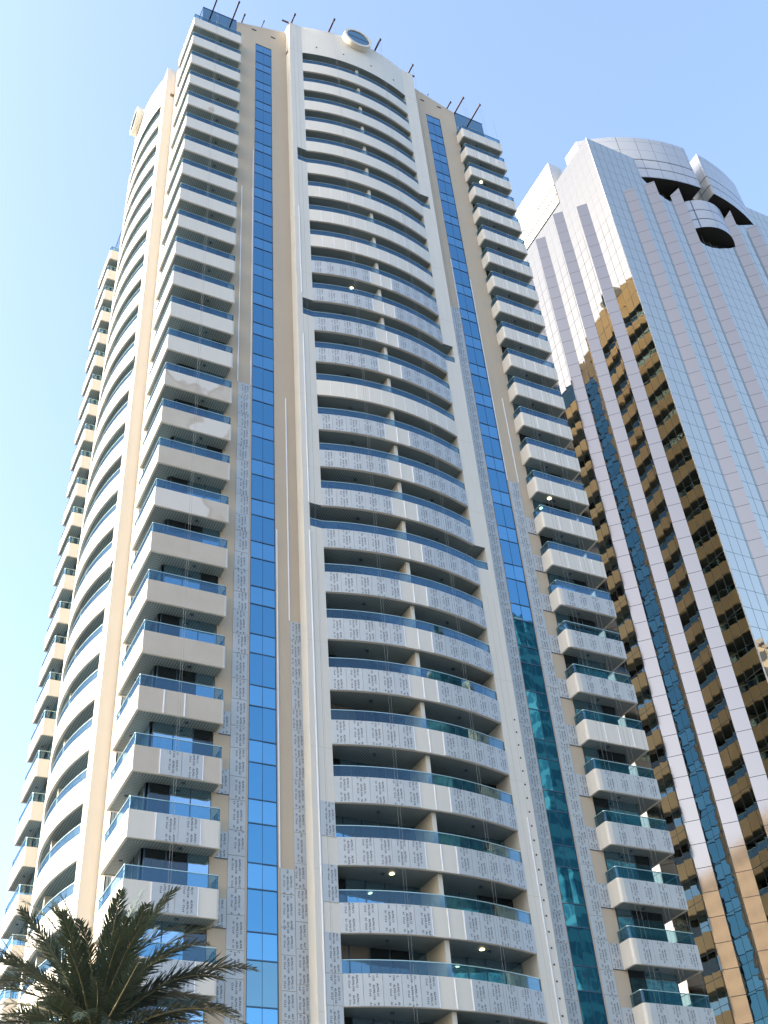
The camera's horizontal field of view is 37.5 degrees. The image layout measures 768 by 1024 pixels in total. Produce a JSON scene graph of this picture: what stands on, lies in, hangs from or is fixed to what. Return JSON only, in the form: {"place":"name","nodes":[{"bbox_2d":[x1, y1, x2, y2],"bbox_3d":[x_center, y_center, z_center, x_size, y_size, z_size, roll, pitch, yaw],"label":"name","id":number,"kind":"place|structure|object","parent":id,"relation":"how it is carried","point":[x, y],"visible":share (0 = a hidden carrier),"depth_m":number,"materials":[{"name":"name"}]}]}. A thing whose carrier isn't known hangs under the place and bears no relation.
{"place":"outdoors","nodes":[
{"label":"outdoors","id":0,"kind":"place"},
{"bbox_2d":[0,7,715,1023],"bbox_3d":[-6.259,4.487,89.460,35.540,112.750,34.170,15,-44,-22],"label":"apartment tower","id":1,"kind":"structure","parent":0,"point":[252,793],"depth_m":70.91,"materials":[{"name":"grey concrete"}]},
{"bbox_2d":[130,107,144,136],"bbox_3d":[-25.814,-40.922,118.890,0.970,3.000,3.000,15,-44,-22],"label":"round window","id":2,"kind":"structure","parent":1,"relation":"in","point":[139,113],"depth_m":117.77,"materials":[{"name":"beige glass"}]},
{"bbox_2d":[232,1,239,18],"bbox_3d":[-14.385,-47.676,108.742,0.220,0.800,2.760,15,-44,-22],"label":"roof davit","id":3,"kind":"object","parent":1,"relation":"attached to","point":[236,9],"visible":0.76,"depth_m":108.57,"materials":[{"name":"grey metal"}]},
{"bbox_2d":[328,18,334,31],"bbox_3d":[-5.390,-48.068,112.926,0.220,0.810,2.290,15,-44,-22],"label":"roof davit","id":4,"kind":"object","parent":1,"relation":"attached to","point":[331,25],"visible":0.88,"depth_m":112.78,"materials":[{"name":"grey metal"}]},
{"bbox_2d":[333,24,417,1019],"bbox_3d":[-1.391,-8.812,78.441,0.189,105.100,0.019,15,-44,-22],"label":"rope","id":5,"kind":"object","parent":4,"relation":"hanging from","point":[381,582],"visible":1,"depth_m":65.76,"materials":[{"name":"grey fabric"}]},
{"bbox_2d":[342,28,371,52],"bbox_3d":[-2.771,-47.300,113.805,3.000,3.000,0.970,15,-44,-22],"label":"round window","id":6,"kind":"structure","parent":1,"relation":"in","point":[355,39],"depth_m":113.21,"materials":[{"name":"white glass"}]},
{"bbox_2d":[454,97,463,111],"bbox_3d":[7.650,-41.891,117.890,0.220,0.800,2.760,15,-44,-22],"label":"roof davit","id":7,"kind":"object","parent":1,"relation":"attached to","point":[459,104],"visible":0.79,"depth_m":117.73,"materials":[{"name":"grey metal"}]},
{"bbox_2d":[462,101,664,1023],"bbox_3d":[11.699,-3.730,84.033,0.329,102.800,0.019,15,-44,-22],"label":"rope","id":8,"kind":"object","parent":7,"relation":"hanging from","point":[571,608],"visible":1,"depth_m":74.33,"materials":[{"name":"grey"}]},
{"bbox_2d":[471,104,480,118],"bbox_3d":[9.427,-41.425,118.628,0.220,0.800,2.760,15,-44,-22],"label":"roof davit","id":9,"kind":"object","parent":1,"relation":"attached to","point":[473,115],"visible":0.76,"depth_m":118.46,"materials":[{"name":"grey metal"}]},
{"bbox_2d":[478,105,694,1023],"bbox_3d":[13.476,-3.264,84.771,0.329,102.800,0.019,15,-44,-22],"label":"rope","id":10,"kind":"object","parent":9,"relation":"hanging from","point":[597,620],"visible":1,"depth_m":74.44,"materials":[{"name":"grey"}]},
{"bbox_2d":[496,135,711,1021],"bbox_3d":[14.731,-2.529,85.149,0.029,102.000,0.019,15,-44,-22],"label":"rope","id":11,"kind":"object","parent":1,"relation":"hanging from","point":[615,625],"visible":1,"depth_m":75.09,"materials":[{"name":"grey"}]},
{"bbox_3d":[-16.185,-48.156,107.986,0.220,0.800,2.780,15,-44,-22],"label":"roof davit","id":12,"kind":"object","parent":1,"relation":"attached to","visible":0},
{"bbox_2d":[168,8,218,885],"bbox_3d":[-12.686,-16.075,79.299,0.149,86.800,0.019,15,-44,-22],"label":"rope","id":13,"kind":"object","parent":12,"relation":"hanging from","point":[191,506],"visible":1,"depth_m":65.05,"materials":[{"name":"grey fabric"}]},
{"bbox_2d":[0,0,767,1000],"label":"sky","id":14,"kind":"structure","parent":0,"point":[546,77],"materials":[{"name":"blue"}]},
{"bbox_3d":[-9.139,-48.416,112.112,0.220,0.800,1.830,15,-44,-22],"label":"roof davit","id":15,"kind":"object","parent":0,"visible":0},
{"bbox_2d":[293,22,334,1023],"bbox_3d":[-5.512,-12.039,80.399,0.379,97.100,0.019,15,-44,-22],"label":"rope","id":16,"kind":"object","parent":15,"relation":"hanging from","point":[317,576],"visible":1,"depth_m":65.78,"materials":[{"name":"grey fabric"}]},
{"bbox_3d":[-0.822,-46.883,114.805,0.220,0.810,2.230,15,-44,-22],"label":"roof davit","id":17,"kind":"object","parent":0,"visible":0},
{"bbox_2d":[379,41,512,1018],"bbox_3d":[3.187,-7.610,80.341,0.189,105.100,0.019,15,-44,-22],"label":"rope","id":18,"kind":"object","parent":17,"relation":"hanging from","point":[452,589],"visible":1,"depth_m":68.52,"materials":[{"name":"grey fabric"}]},
{"bbox_3d":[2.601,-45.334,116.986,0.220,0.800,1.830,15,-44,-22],"label":"roof davit","id":19,"kind":"object","parent":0,"visible":0},
{"bbox_2d":[416,87,461,357],"bbox_3d":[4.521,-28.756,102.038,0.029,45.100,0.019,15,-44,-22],"label":"rope","id":20,"kind":"object","parent":19,"relation":"hanging from","point":[444,255],"visible":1,"depth_m":95.87,"materials":[{"name":"grey fabric"}]},
{"label":"ground","id":21,"kind":"structure","parent":0,"visible":0},
{"bbox_2d":[0,885,260,1023],"bbox_3d":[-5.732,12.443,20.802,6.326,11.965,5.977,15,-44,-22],"label":"date palm","id":22,"kind":"object","parent":21,"relation":"on","point":[82,988],"visible":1,"depth_m":22.59,"materials":[{"name":"green plant"}]},
{"bbox_2d":[516,137,767,1023],"bbox_3d":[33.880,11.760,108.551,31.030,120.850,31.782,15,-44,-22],"label":"mirror glass tower","id":23,"kind":"structure","parent":21,"relation":"on","point":[647,259],"depth_m":102.22,"materials":[{"name":"grey glass"}]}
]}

